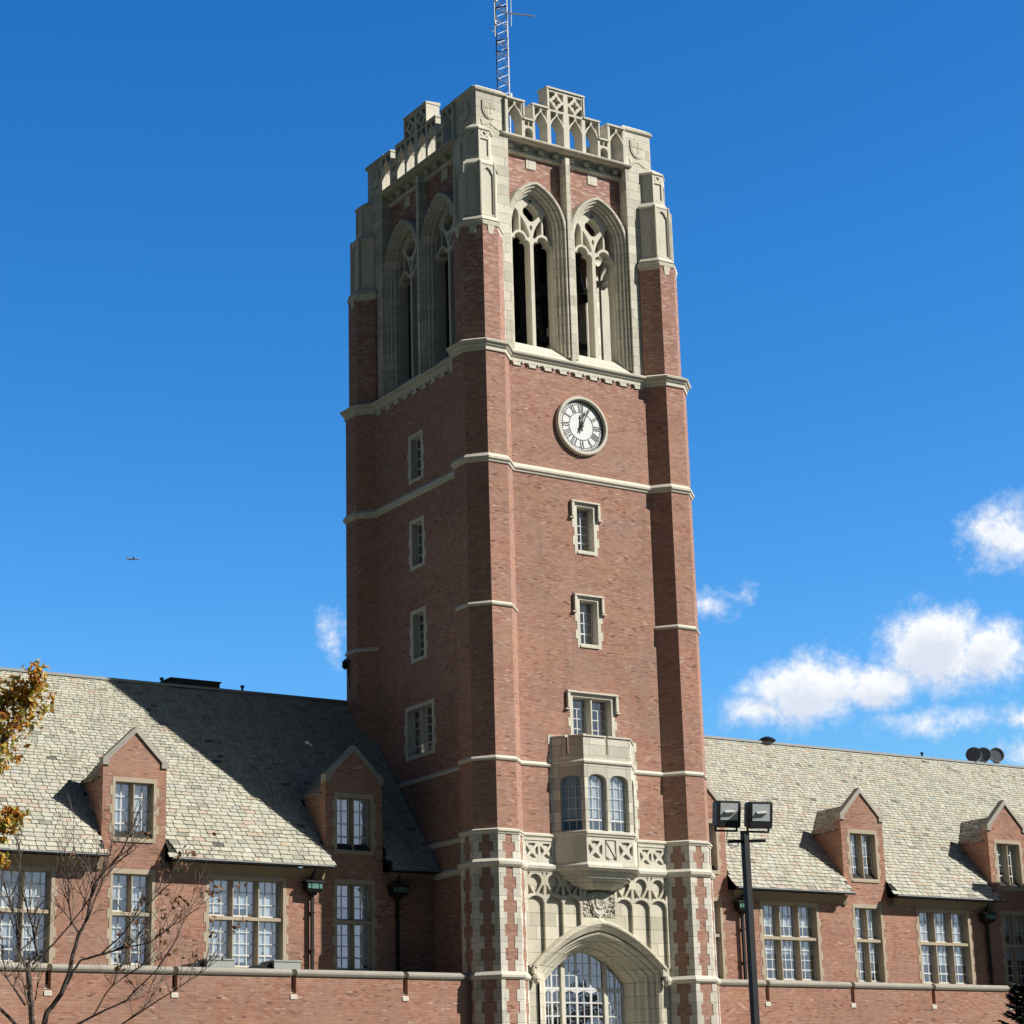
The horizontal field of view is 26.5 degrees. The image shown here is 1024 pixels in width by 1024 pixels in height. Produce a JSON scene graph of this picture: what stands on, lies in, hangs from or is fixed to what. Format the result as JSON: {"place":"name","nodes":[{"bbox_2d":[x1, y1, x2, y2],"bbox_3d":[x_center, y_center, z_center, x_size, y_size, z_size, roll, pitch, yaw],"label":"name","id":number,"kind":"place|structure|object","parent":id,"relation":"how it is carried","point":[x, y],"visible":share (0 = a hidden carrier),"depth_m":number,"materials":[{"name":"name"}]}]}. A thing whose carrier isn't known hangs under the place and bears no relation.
{"place":"outdoors","nodes":[
{"label":"outdoors","id":0,"kind":"place"},
{"bbox_2d":[0,667,470,1023],"bbox_3d":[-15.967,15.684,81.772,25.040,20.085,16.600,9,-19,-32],"label":"brick wing","id":1,"kind":"structure","parent":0,"point":[276,791],"depth_m":81.11,"materials":[{"name":"red brick"}]},
{"bbox_2d":[0,864,56,964],"bbox_3d":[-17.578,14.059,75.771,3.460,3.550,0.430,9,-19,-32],"label":"window","id":2,"kind":"structure","parent":1,"relation":"in","point":[38,875],"depth_m":76.34,"materials":[{"name":"stone"}]},
{"bbox_2d":[106,868,156,965],"bbox_3d":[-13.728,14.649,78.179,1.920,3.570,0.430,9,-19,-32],"label":"window","id":3,"kind":"structure","parent":1,"relation":"in","point":[127,879],"depth_m":78.36,"materials":[{"name":"stone"}]},
{"bbox_2d":[109,776,158,843],"bbox_3d":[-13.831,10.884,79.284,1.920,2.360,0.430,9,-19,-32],"label":"window","id":4,"kind":"structure","parent":1,"relation":"in","point":[122,788],"depth_m":79.42,"materials":[{"name":"stone"}]},
{"bbox_2d":[163,677,221,691],"bbox_3d":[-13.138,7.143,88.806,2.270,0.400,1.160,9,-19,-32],"label":"roof hatch","id":5,"kind":"object","parent":1,"relation":"on","point":[192,682],"visible":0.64,"depth_m":88.34,"materials":[{"name":"black metal"}]},
{"bbox_2d":[179,958,235,967],"bbox_3d":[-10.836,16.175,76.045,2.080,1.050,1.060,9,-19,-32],"label":"rooftop unit","id":6,"kind":"object","parent":1,"relation":"on","point":[225,963],"visible":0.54,"depth_m":75.95,"materials":[{"name":"metal"}]},
{"bbox_2d":[203,874,287,967],"bbox_3d":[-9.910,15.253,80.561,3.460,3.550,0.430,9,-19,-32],"label":"window","id":7,"kind":"structure","parent":1,"relation":"in","point":[262,938],"depth_m":80.79,"materials":[{"name":"stone"}]},
{"bbox_2d":[248,960,301,969],"bbox_3d":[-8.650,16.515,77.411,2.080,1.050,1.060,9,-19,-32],"label":"rooftop unit","id":8,"kind":"object","parent":1,"relation":"on","point":[283,964],"visible":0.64,"depth_m":77.26,"materials":[{"name":"metal"}]},
{"bbox_2d":[332,792,375,855],"bbox_3d":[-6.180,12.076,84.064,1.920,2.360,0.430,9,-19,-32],"label":"window","id":9,"kind":"structure","parent":1,"relation":"in","point":[353,821],"depth_m":84.21,"materials":[{"name":"stone"}]},
{"bbox_2d":[332,879,376,970],"bbox_3d":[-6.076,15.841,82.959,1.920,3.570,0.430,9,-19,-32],"label":"window","id":10,"kind":"structure","parent":1,"relation":"in","point":[354,940],"depth_m":83.13,"materials":[{"name":"stone"}]},
{"bbox_2d":[0,0,1023,867],"label":"sky","id":11,"kind":"structure","parent":0,"point":[183,183],"materials":[{"name":"blue"}]},
{"bbox_2d":[704,735,1023,1023],"bbox_3d":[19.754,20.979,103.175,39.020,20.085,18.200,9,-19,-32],"label":"brick wing","id":12,"kind":"structure","parent":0,"point":[887,888],"depth_m":98.50,"materials":[{"name":"red brick"}]},
{"bbox_2d":[708,819,721,874],"bbox_3d":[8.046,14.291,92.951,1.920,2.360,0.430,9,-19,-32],"label":"window","id":13,"kind":"structure","parent":12,"relation":"in","point":[713,836],"depth_m":93.30,"materials":[{"name":"stone"}]},
{"bbox_2d":[713,897,726,978],"bbox_3d":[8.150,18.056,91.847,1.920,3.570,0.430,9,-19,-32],"label":"window","id":14,"kind":"structure","parent":12,"relation":"in","point":[719,916],"depth_m":92.22,"materials":[{"name":"stone"}]},
{"bbox_2d":[759,736,775,744],"bbox_3d":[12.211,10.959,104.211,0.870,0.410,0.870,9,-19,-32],"label":"roof ventilator","id":15,"kind":"object","parent":12,"relation":"on","point":[768,739],"visible":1,"depth_m":103.98,"materials":[{"name":"metal"}]},
{"bbox_2d":[759,900,823,980],"bbox_3d":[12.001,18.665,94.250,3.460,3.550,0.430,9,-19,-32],"label":"window","id":16,"kind":"structure","parent":12,"relation":"in","point":[778,914],"depth_m":94.47,"materials":[{"name":"stone"}]},
{"bbox_2d":[846,829,880,882],"bbox_3d":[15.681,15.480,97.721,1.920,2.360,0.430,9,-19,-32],"label":"window","id":17,"kind":"structure","parent":12,"relation":"in","point":[860,842],"depth_m":97.88,"materials":[{"name":"stone"}]},
{"bbox_2d":[852,904,888,982],"bbox_3d":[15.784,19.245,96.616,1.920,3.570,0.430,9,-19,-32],"label":"window","id":18,"kind":"structure","parent":12,"relation":"in","point":[867,921],"depth_m":96.81,"materials":[{"name":"stone"}]},
{"bbox_2d":[916,908,975,984],"bbox_3d":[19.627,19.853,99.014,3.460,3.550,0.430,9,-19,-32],"label":"window","id":19,"kind":"structure","parent":12,"relation":"in","point":[940,927],"depth_m":99.25,"materials":[{"name":"stone"}]},
{"bbox_2d":[966,747,980,761],"bbox_3d":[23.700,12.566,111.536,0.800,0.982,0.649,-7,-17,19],"label":"roof spotlight","id":20,"kind":"object","parent":12,"relation":"on","point":[973,753],"visible":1,"depth_m":111.39,"materials":[{"name":"black metal"}]},
{"bbox_2d":[979,747,990,762],"bbox_3d":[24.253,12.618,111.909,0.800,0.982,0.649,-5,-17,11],"label":"roof spotlight","id":21,"kind":"object","parent":12,"relation":"on","point":[985,754],"visible":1,"depth_m":111.73,"materials":[{"name":"black metal"}]},
{"bbox_2d":[990,747,1003,763],"bbox_3d":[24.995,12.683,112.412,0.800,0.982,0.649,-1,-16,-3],"label":"roof spotlight","id":22,"kind":"object","parent":12,"relation":"on","point":[997,755],"visible":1,"depth_m":112.25,"materials":[{"name":"grey metal"}]},
{"bbox_2d":[993,839,1023,890],"bbox_3d":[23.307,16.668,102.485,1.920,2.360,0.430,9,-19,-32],"label":"window","id":23,"kind":"structure","parent":12,"relation":"in","point":[1008,853],"depth_m":102.65,"materials":[{"name":"stone"}]},
{"bbox_2d":[1000,911,1023,985],"bbox_3d":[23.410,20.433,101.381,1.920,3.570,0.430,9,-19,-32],"label":"window","id":24,"kind":"structure","parent":12,"relation":"in","point":[1012,922],"depth_m":101.50,"materials":[{"name":"stone"}]},
{"label":"ground","id":25,"kind":"structure","parent":0,"visible":0},
{"bbox_2d":[0,659,56,869],"bbox_3d":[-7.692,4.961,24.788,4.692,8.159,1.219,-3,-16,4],"label":"autumn tree","id":26,"kind":"object","parent":25,"relation":"on","point":[11,820],"visible":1,"depth_m":25.57,"materials":[{"name":"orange plant"}]},
{"bbox_2d":[0,791,250,1023],"bbox_3d":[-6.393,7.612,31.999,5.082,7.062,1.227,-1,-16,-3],"label":"bare tree","id":27,"kind":"object","parent":25,"relation":"on","point":[67,979],"visible":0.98,"depth_m":32.41,"materials":[{"name":"brown plant"}]},
{"bbox_2d":[340,85,720,1023],"bbox_3d":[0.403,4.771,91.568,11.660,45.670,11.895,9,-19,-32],"label":"clock tower","id":28,"kind":"structure","parent":25,"relation":"on","point":[524,693],"depth_m":88.56,"materials":[{"name":"brick"}]},
{"bbox_2d":[342,658,350,688],"bbox_3d":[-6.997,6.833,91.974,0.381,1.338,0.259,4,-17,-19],"label":"wall lamp","id":29,"kind":"object","parent":28,"relation":"attached to","point":[345,665],"visible":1,"depth_m":91.98,"materials":[{"name":"metal"}]},
{"bbox_2d":[407,429,424,484],"bbox_3d":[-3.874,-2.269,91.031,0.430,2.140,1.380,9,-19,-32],"label":"window","id":30,"kind":"structure","parent":28,"relation":"in","point":[413,458],"depth_m":91.27,"materials":[{"name":"stone"}]},
{"bbox_2d":[408,515,425,571],"bbox_3d":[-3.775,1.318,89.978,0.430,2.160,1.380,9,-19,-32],"label":"window","id":31,"kind":"structure","parent":28,"relation":"in","point":[414,525],"depth_m":90.21,"materials":[{"name":"stone"}]},
{"bbox_2d":[409,606,427,663],"bbox_3d":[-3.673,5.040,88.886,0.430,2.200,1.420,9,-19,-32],"label":"window","id":32,"kind":"structure","parent":28,"relation":"in","point":[415,632],"depth_m":89.13,"materials":[{"name":"stone"}]},
{"bbox_2d":[404,698,435,761],"bbox_3d":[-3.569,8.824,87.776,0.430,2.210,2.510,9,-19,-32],"label":"window","id":33,"kind":"structure","parent":28,"relation":"in","point":[410,729],"depth_m":87.97,"materials":[{"name":"stone"}]},
{"bbox_2d":[489,0,534,132],"bbox_3d":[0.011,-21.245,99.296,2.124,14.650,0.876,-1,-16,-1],"label":"radio mast","id":34,"kind":"object","parent":28,"relation":"on","point":[501,39],"visible":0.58,"depth_m":99.22,"materials":[{"name":"metal"}]},
{"bbox_2d":[545,953,624,1023],"bbox_3d":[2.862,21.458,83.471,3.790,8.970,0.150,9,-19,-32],"label":"entrance window","id":35,"kind":"structure","parent":28,"relation":"in","point":[562,989],"depth_m":84.37,"materials":[{"name":"metal"}]},
{"bbox_2d":[569,499,602,556],"bbox_3d":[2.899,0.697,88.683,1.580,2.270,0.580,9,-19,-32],"label":"window","id":36,"kind":"structure","parent":28,"relation":"in","point":[592,527],"depth_m":88.77,"materials":[{"name":"stone"}]},
{"bbox_2d":[572,593,606,649],"bbox_3d":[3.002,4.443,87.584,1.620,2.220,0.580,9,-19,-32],"label":"window","id":37,"kind":"structure","parent":28,"relation":"in","point":[596,618],"depth_m":87.67,"materials":[{"name":"stone"}]},
{"bbox_2d":[565,689,620,736],"bbox_3d":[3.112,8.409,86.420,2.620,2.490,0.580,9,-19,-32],"label":"window","id":38,"kind":"structure","parent":28,"relation":"in","point":[608,700],"depth_m":86.65,"materials":[{"name":"stone"}]},
{"bbox_2d":[525,870,671,1023],"bbox_3d":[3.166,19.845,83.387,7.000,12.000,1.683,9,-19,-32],"label":"doorway","id":39,"kind":"structure","parent":28,"relation":"in","point":[627,927],"depth_m":84.54,"materials":[{"name":"stone"}]},
{"bbox_2d":[712,800,772,1023],"bbox_3d":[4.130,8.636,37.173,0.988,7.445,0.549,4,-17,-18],"label":"floodlight pole","id":40,"kind":"object","parent":25,"relation":"on","point":[727,814],"visible":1,"depth_m":37.96,"materials":[{"name":"black metal"}]},
{"bbox_2d":[997,982,1023,1023],"bbox_3d":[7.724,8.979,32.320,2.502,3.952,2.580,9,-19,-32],"label":"spruce tree","id":41,"kind":"object","parent":25,"relation":"on","point":[1016,991],"visible":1,"depth_m":32.64,"materials":[{"name":"green plant"}]}
]}

